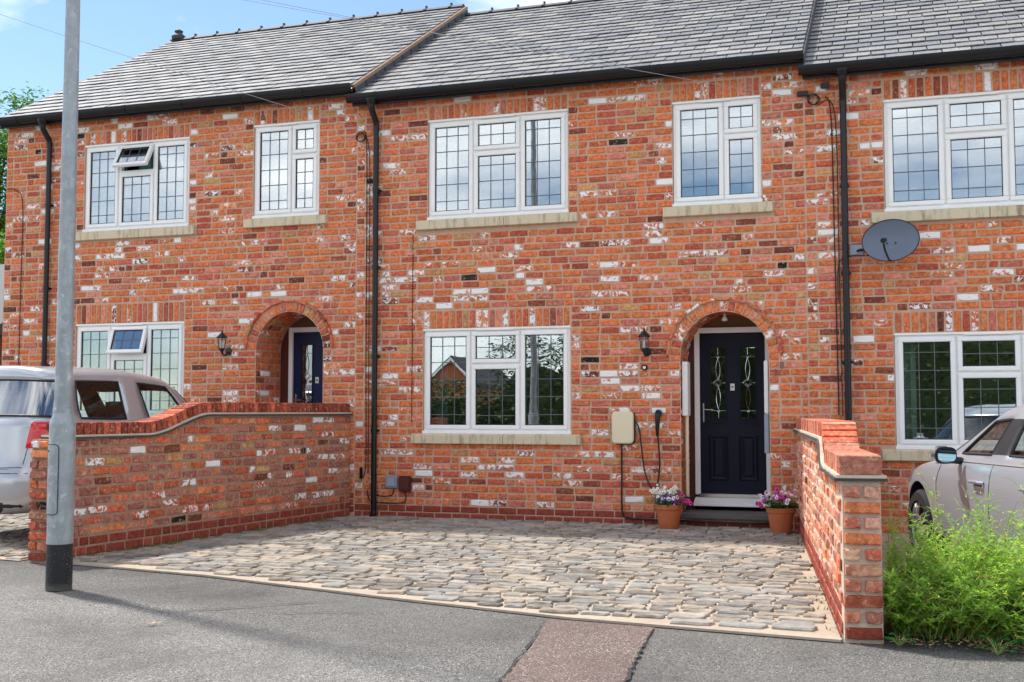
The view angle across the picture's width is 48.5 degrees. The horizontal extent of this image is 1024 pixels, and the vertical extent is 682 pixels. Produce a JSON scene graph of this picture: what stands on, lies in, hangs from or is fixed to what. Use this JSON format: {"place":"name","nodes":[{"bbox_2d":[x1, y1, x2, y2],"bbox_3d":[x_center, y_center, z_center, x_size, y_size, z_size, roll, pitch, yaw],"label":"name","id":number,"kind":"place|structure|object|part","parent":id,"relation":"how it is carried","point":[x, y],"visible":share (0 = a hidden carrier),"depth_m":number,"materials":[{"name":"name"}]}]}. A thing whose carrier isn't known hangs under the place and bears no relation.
{"place":"outdoors","nodes":[
{"label":"outdoors","id":0,"kind":"place"},
{"bbox_2d":[0,513,30,560],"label":"driveway","id":1,"kind":"structure","parent":0,"point":[14,534],"depth_m":12.13,"materials":[{"name":"beige stone"}]},
{"bbox_2d":[0,365,186,514],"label":"parked car","id":2,"kind":"object","parent":1,"relation":"on","point":[27,393],"visible":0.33,"depth_m":11.77,"materials":[{"name":"silver metal"}]},
{"bbox_3d":[-5.424,0.603,11.939,1.539,0.393,0.367,-2,-4,23],"label":"rear window","id":3,"kind":"part","parent":2,"relation":"part of","materials":[{"name":"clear glass"}]},
{"bbox_2d":[0,0,568,209],"label":"sky","id":4,"kind":"structure","parent":0,"point":[32,54],"materials":[{"name":"blue"}]},
{"bbox_2d":[73,515,840,637],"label":"driveway","id":5,"kind":"structure","parent":0,"point":[739,578],"depth_m":9.85,"materials":[{"name":"beige stone"}]},
{"bbox_2d":[85,516,344,555],"bbox_3d":[-3.070,2.102,12.510,0.386,0.035,4.282,-2,-4,25],"label":"moss","id":6,"kind":"object","parent":5,"relation":"on","point":[190,539],"visible":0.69,"depth_m":11.70,"materials":[{"name":"green plant"}]},
{"bbox_2d":[654,504,682,528],"bbox_3d":[1.788,2.000,12.980,0.325,0.273,0.325,-1,-4,18],"label":"flower pot","id":7,"kind":"object","parent":5,"relation":"on","point":[668,516],"visible":0.88,"depth_m":12.87,"materials":[{"name":"ceramic"}]},
{"bbox_2d":[649,484,692,506],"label":"bedding plants","id":8,"kind":"object","parent":7,"relation":"on","point":[671,499],"visible":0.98,"depth_m":12.92,"materials":[{"name":"multicoloured plant"}]},
{"bbox_2d":[766,507,795,532],"bbox_3d":[2.964,1.972,12.540,0.325,0.273,0.325,-1,-4,18],"label":"flower pot","id":9,"kind":"object","parent":5,"relation":"on","point":[780,520],"visible":0.94,"depth_m":12.43,"materials":[{"name":"ceramic"}]},
{"bbox_2d":[755,487,798,509],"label":"bedding plants","id":10,"kind":"object","parent":9,"relation":"in","point":[778,498],"visible":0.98,"depth_m":12.49,"materials":[{"name":"multicoloured plant"}]},
{"bbox_2d":[791,534,836,628],"bbox_3d":[2.541,1.924,9.642,0.246,0.035,5.493,-1,-4,12],"label":"moss","id":11,"kind":"object","parent":5,"relation":"on","point":[821,602],"visible":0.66,"depth_m":8.39,"materials":[{"name":"green plant"}]},
{"bbox_2d":[0,494,1023,681],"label":"pavement","id":12,"kind":"structure","parent":0,"point":[118,641],"depth_m":6.65,"materials":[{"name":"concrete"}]},
{"bbox_2d":[0,264,3,364],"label":"neighbour house","id":13,"kind":"structure","parent":12,"relation":"on","point":[1,293],"depth_m":19.49,"materials":[{"name":"white plastic"}]},
{"bbox_2d":[0,81,48,263],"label":"tree","id":14,"kind":"object","parent":12,"relation":"on","point":[4,142],"visible":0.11,"depth_m":26.66,"materials":[{"name":"green plant"}]},
{"bbox_2d":[45,0,79,590],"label":"lamp post","id":15,"kind":"object","parent":12,"relation":"on","point":[60,499],"visible":1,"depth_m":8.74,"materials":[{"name":"metal"}]},
{"bbox_2d":[46,445,58,514],"bbox_3d":[-3.512,1.054,8.667,0.154,0.530,0.036,-3,-5,42],"label":"access door","id":16,"kind":"structure","parent":15,"relation":"in","point":[52,474],"depth_m":8.64,"materials":[{"name":"grey metal"}]},
{"bbox_2d":[28,402,352,563],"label":"garden wall","id":17,"kind":"structure","parent":12,"relation":"on","point":[186,471],"depth_m":12.05,"materials":[{"name":"brick"}]},
{"bbox_2d":[0,3,467,515],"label":"terraced house","id":18,"kind":"structure","parent":12,"relation":"on","point":[207,212],"depth_m":15.82,"materials":[{"name":"brick"}]},
{"bbox_2d":[6,188,22,364],"bbox_3d":[-7.254,-0.891,16.526,0.314,2.706,0.012,-1,-4,17],"label":"wall cable","id":19,"kind":"object","parent":18,"relation":"attached to","point":[21,271],"depth_m":16.49,"materials":[{"name":"black rubber"}]},
{"bbox_2d":[76,321,183,416],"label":"window","id":20,"kind":"structure","parent":18,"relation":"in","point":[153,349],"depth_m":16.14,"materials":[{"name":"plastic"}]},
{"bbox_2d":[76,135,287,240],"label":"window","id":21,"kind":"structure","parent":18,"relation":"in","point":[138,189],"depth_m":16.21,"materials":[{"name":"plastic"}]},
{"bbox_2d":[216,331,231,355],"bbox_3d":[-3.856,0.027,15.248,0.150,0.348,0.265,-1,-4,18],"label":"wall lantern","id":22,"kind":"object","parent":18,"relation":"attached to","point":[221,335],"depth_m":15.18,"materials":[{"name":"metal"}]},
{"bbox_2d":[243,120,326,227],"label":"window","id":23,"kind":"structure","parent":18,"relation":"in","point":[302,138],"depth_m":15.25,"materials":[{"name":"plastic"}]},
{"bbox_2d":[288,327,322,402],"bbox_3d":[-2.684,0.823,15.638,0.864,2.035,0.107,-1,-4,18],"label":"door","id":24,"kind":"structure","parent":18,"relation":"in","point":[305,364],"depth_m":15.74,"materials":[{"name":"plastic"}]},
{"bbox_2d":[161,601,319,611],"bbox_3d":[-1.810,1.840,7.898,1.349,0.001,0.061,1,-4,-22],"label":"tar seam","id":25,"kind":"object","parent":12,"relation":"on","point":[251,606],"visible":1,"depth_m":7.88,"materials":[{"name":"grey asphalt"}]},
{"bbox_2d":[73,562,841,641],"bbox_3d":[-1.104,1.870,8.424,7.006,0.016,0.215,-2,-4,31],"label":"drive edging","id":26,"kind":"object","parent":12,"relation":"on","point":[782,635],"visible":0.93,"depth_m":7.74,"materials":[{"name":"beige concrete"}]},
{"bbox_2d":[0,566,1011,675],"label":"grit","id":27,"kind":"object","parent":12,"relation":"on","point":[461,638],"visible":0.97,"depth_m":7.03,"materials":[{"name":"grey gravel"}]},
{"bbox_2d":[497,620,543,681],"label":"tar seam","id":28,"kind":"object","parent":12,"relation":"on","point":[516,659],"visible":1,"depth_m":6.18,"materials":[{"name":"grey asphalt"}]},
{"bbox_2d":[501,619,653,681],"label":"pavement patch","id":29,"kind":"object","parent":12,"relation":"on","point":[559,650],"visible":1,"depth_m":6.35,"materials":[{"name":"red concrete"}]},
{"bbox_2d":[623,630,651,681],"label":"tar seam","id":30,"kind":"object","parent":29,"relation":"on","point":[631,670],"visible":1,"depth_m":6.11,"materials":[{"name":"black asphalt"}]},
{"bbox_2d":[345,0,817,529],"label":"terraced house","id":31,"kind":"structure","parent":12,"relation":"on","point":[575,226],"depth_m":13.99,"materials":[{"name":"brick"}]},
{"bbox_2d":[0,14,362,129],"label":"overhead wire","id":32,"kind":"object","parent":31,"relation":"attached to","point":[187,75],"visible":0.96,"depth_m":14.68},
{"bbox_2d":[356,131,365,141],"bbox_3d":[-1.974,-2.670,14.871,0.153,0.147,0.026,-1,-4,18],"label":"cable coil","id":33,"kind":"object","parent":31,"relation":"attached to","point":[361,132],"visible":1,"depth_m":14.87,"materials":[{"name":"black rubber"}]},
{"bbox_2d":[359,467,362,478],"bbox_3d":[-1.937,1.693,14.600,0.035,0.150,0.037,-1,-4,18],"label":"cable joint box","id":34,"kind":"object","parent":31,"relation":"attached to","point":[361,473],"visible":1,"depth_m":14.59,"materials":[{"name":"black plastic"}]},
{"bbox_2d":[363,131,366,476],"bbox_3d":[-1.911,-0.502,14.736,0.088,4.510,0.015,-1,-4,12],"label":"wall cable","id":35,"kind":"object","parent":31,"relation":"attached to","point":[366,289],"depth_m":14.74,"materials":[{"name":"black rubber"}]},
{"bbox_2d":[366,136,369,452],"bbox_3d":[-1.877,-0.499,14.725,0.075,4.401,0.013,-1,-4,18],"label":"wall cable","id":36,"kind":"object","parent":31,"relation":"attached to","point":[369,279],"depth_m":14.74,"materials":[{"name":"black plastic"}]},
{"bbox_2d":[367,490,406,503],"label":"wall cable","id":37,"kind":"object","parent":31,"relation":"attached to","point":[388,502],"depth_m":14.45,"materials":[{"name":"black plastic"}]},
{"bbox_2d":[386,475,397,487],"bbox_3d":[-1.531,1.785,14.452,0.155,0.163,0.054,-1,-4,18],"label":"service box","id":38,"kind":"object","parent":31,"relation":"attached to","point":[391,481],"visible":1,"depth_m":14.43,"materials":[{"name":"grey plastic"}]},
{"bbox_2d":[398,476,411,491],"bbox_3d":[-1.355,1.806,14.392,0.170,0.195,0.054,-1,-4,18],"label":"service box","id":39,"kind":"object","parent":31,"relation":"attached to","point":[404,483],"visible":1,"depth_m":14.37,"materials":[{"name":"brown plastic"}]},
{"bbox_2d":[411,235,413,422],"bbox_3d":[-1.270,-0.161,14.515,0.017,2.400,0.012,-1,-4,18],"label":"joint strip","id":40,"kind":"object","parent":31,"relation":"attached to","point":[412,331],"visible":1,"depth_m":14.51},
{"bbox_2d":[245,0,707,76],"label":"overhead wire","id":41,"kind":"object","parent":31,"relation":"attached to","point":[454,36],"visible":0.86,"depth_m":14.07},
{"bbox_2d":[410,326,580,444],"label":"window","id":42,"kind":"structure","parent":31,"relation":"in","point":[497,385],"depth_m":14.44,"materials":[{"name":"plastic"}]},
{"bbox_2d":[416,109,577,230],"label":"window","id":43,"kind":"structure","parent":31,"relation":"in","point":[503,169],"depth_m":14.56,"materials":[{"name":"plastic"}]},
{"bbox_2d":[612,411,635,443],"bbox_3d":[1.327,1.032,13.537,0.273,0.387,0.083,-1,-4,18],"label":"car charger","id":44,"kind":"object","parent":31,"relation":"attached to","point":[623,428],"visible":1,"depth_m":13.50,"materials":[{"name":"beige plastic"}]},
{"bbox_2d":[634,420,659,488],"bbox_3d":[1.591,1.342,13.412,0.318,0.828,0.035,-1,-4,21],"label":"charging cable","id":45,"kind":"object","parent":44,"relation":"hanging from","point":[643,458],"visible":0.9,"depth_m":13.39,"materials":[{"name":"black rubber"}]},
{"bbox_2d":[638,328,650,356],"bbox_3d":[1.576,0.016,13.451,0.150,0.348,0.265,-1,-4,18],"label":"wall lantern","id":46,"kind":"object","parent":31,"relation":"attached to","point":[644,349],"depth_m":13.38,"materials":[{"name":"metal"}]},
{"bbox_2d":[641,364,647,369],"bbox_3d":[1.574,0.314,13.524,0.072,0.072,0.042,-1,-4,18],"label":"motion sensor","id":47,"kind":"object","parent":31,"relation":"attached to","point":[644,367],"visible":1,"depth_m":13.51,"materials":[{"name":"white plastic"}]},
{"bbox_2d":[652,408,665,435],"bbox_3d":[1.720,0.955,13.398,0.160,0.336,0.115,-1,-4,18],"label":"charging plug","id":48,"kind":"object","parent":31,"relation":"attached to","point":[658,412],"visible":1,"depth_m":13.37,"materials":[{"name":"black plastic"}]},
{"bbox_2d":[682,362,689,509],"bbox_3d":[2.071,1.118,13.485,0.070,1.740,0.190,-1,-4,18],"label":"trunking box","id":49,"kind":"object","parent":31,"relation":"attached to","point":[686,389],"visible":0.9,"depth_m":13.44,"materials":[{"name":"white paint"}]},
{"bbox_2d":[621,444,768,523],"bbox_3d":[2.101,1.652,13.206,1.745,0.901,0.104,-1,-4,20],"label":"supply cable","id":50,"kind":"object","parent":31,"relation":"attached to","point":[680,520],"visible":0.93,"depth_m":13.37,"materials":[{"name":"black plastic"}]},
{"bbox_2d":[663,95,772,217],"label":"window","id":51,"kind":"structure","parent":31,"relation":"in","point":[717,142],"depth_m":13.56,"materials":[{"name":"plastic"}]},
{"bbox_2d":[722,313,727,320],"bbox_3d":[2.528,-0.292,13.532,0.072,0.120,0.070,-1,-4,18],"label":"porch light","id":52,"kind":"object","parent":31,"relation":"attached to","point":[724,318],"visible":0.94,"depth_m":13.51,"materials":[{"name":"white paint"}]},
{"bbox_2d":[693,327,770,507],"bbox_3d":[2.654,0.905,13.727,0.914,2.155,0.250,-1,-4,18],"label":"door","id":53,"kind":"structure","parent":31,"relation":"in","point":[732,464],"depth_m":13.80,"materials":[{"name":"plastic"}]},
{"bbox_2d":[764,361,769,452],"bbox_3d":[2.956,0.764,13.193,0.053,1.070,0.150,-1,-4,18],"label":"trunking box","id":54,"kind":"object","parent":31,"relation":"attached to","point":[766,410],"visible":0.9,"depth_m":13.13,"materials":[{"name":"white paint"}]},
{"bbox_2d":[797,90,808,96],"bbox_3d":[3.352,-2.852,13.124,0.130,0.060,0.042,-1,-4,18],"label":"junction box","id":55,"kind":"object","parent":31,"relation":"attached to","point":[802,93],"visible":1,"depth_m":13.11,"materials":[{"name":"black plastic"}]},
{"bbox_2d":[793,418,887,644],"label":"garden wall","id":56,"kind":"structure","parent":12,"relation":"on","point":[841,477],"depth_m":6.84,"materials":[{"name":"brick"}]},
{"bbox_2d":[884,632,914,645],"bbox_3d":[2.234,1.727,6.558,0.170,0.068,0.166,-1,-4,18],"label":"broadleaf weed","id":57,"kind":"object","parent":12,"relation":"on","point":[893,639],"visible":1,"depth_m":6.57,"materials":[{"name":"green plant"}]},
{"bbox_2d":[798,0,1023,533],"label":"terraced house","id":58,"kind":"structure","parent":12,"relation":"on","point":[925,98],"depth_m":12.80,"materials":[{"name":"brick"}]},
{"bbox_2d":[264,0,806,99],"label":"overhead wire","id":59,"kind":"object","parent":58,"relation":"attached to","point":[536,52],"visible":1,"depth_m":13.05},
{"bbox_2d":[807,93,819,104],"bbox_3d":[3.467,-2.781,13.077,0.153,0.147,0.026,-1,-4,18],"label":"cable coil","id":60,"kind":"object","parent":58,"relation":"attached to","point":[817,102],"visible":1,"depth_m":13.07,"materials":[{"name":"black rubber"}]},
{"bbox_2d":[820,83,829,88],"bbox_3d":[3.590,-2.927,13.050,0.100,0.060,0.042,-1,-4,18],"label":"junction box","id":61,"kind":"object","parent":58,"relation":"attached to","point":[824,85],"visible":1,"depth_m":13.04,"materials":[{"name":"black plastic"}]},
{"bbox_2d":[818,100,842,414],"bbox_3d":[3.619,-0.967,12.932,0.216,3.613,0.010,-1,-4,16],"label":"wall cable","id":62,"kind":"object","parent":58,"relation":"attached to","point":[838,254],"depth_m":12.91,"materials":[{"name":"black plastic"}]},
{"bbox_2d":[825,96,839,414],"bbox_3d":[3.637,-0.987,12.929,0.103,3.653,0.016,-1,-4,13],"label":"wall cable","id":63,"kind":"object","parent":58,"relation":"attached to","point":[834,256],"depth_m":12.92,"materials":[{"name":"black plastic"}]},
{"bbox_2d":[837,255,867,299],"bbox_3d":[3.928,-0.735,12.732,0.581,0.525,0.055,-3,-5,39],"label":"dish cable","id":64,"kind":"object","parent":58,"relation":"attached to","point":[838,270],"visible":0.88,"depth_m":12.89,"materials":[{"name":"black rubber"}]},
{"bbox_2d":[850,219,919,261],"bbox_3d":[4.064,-1.098,12.576,0.483,0.478,0.738,1,-4,-20],"label":"satellite dish","id":65,"kind":"object","parent":58,"relation":"attached to","point":[889,240],"visible":1,"depth_m":12.50,"materials":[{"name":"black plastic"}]},
{"bbox_2d":[872,89,1023,223],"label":"window","id":66,"kind":"structure","parent":58,"relation":"in","point":[956,156],"depth_m":12.83,"materials":[{"name":"plastic"}]},
{"bbox_2d":[883,331,1023,460],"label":"window","id":67,"kind":"structure","parent":58,"relation":"in","point":[950,386],"depth_m":12.73,"materials":[{"name":"plastic"}]},
{"bbox_2d":[891,626,1023,652],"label":"leaf litter","id":68,"kind":"object","parent":12,"relation":"on","point":[976,641],"visible":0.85,"depth_m":6.53,"materials":[{"name":"brown plant"}]},
{"bbox_2d":[978,634,1020,654],"bbox_3d":[2.711,1.698,6.328,0.230,0.097,0.196,-3,-5,41],"label":"broadleaf weed","id":69,"kind":"object","parent":12,"relation":"on","point":[1007,639],"visible":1,"depth_m":6.34,"materials":[{"name":"green plant"}]},
{"bbox_2d":[882,533,1020,641],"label":"driveway","id":70,"kind":"structure","parent":0,"point":[888,629],"depth_m":10.43,"materials":[{"name":"grey stone"}]},
{"bbox_2d":[871,463,1023,645],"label":"wild bush","id":71,"kind":"object","parent":70,"relation":"on","point":[977,594],"visible":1,"depth_m":6.70,"materials":[{"name":"green plant"}]},
{"bbox_2d":[908,405,1023,557],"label":"parked car","id":72,"kind":"object","parent":70,"relation":"on","point":[950,470],"visible":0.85,"depth_m":9.22,"materials":[{"name":"silver paint"}]}
]}

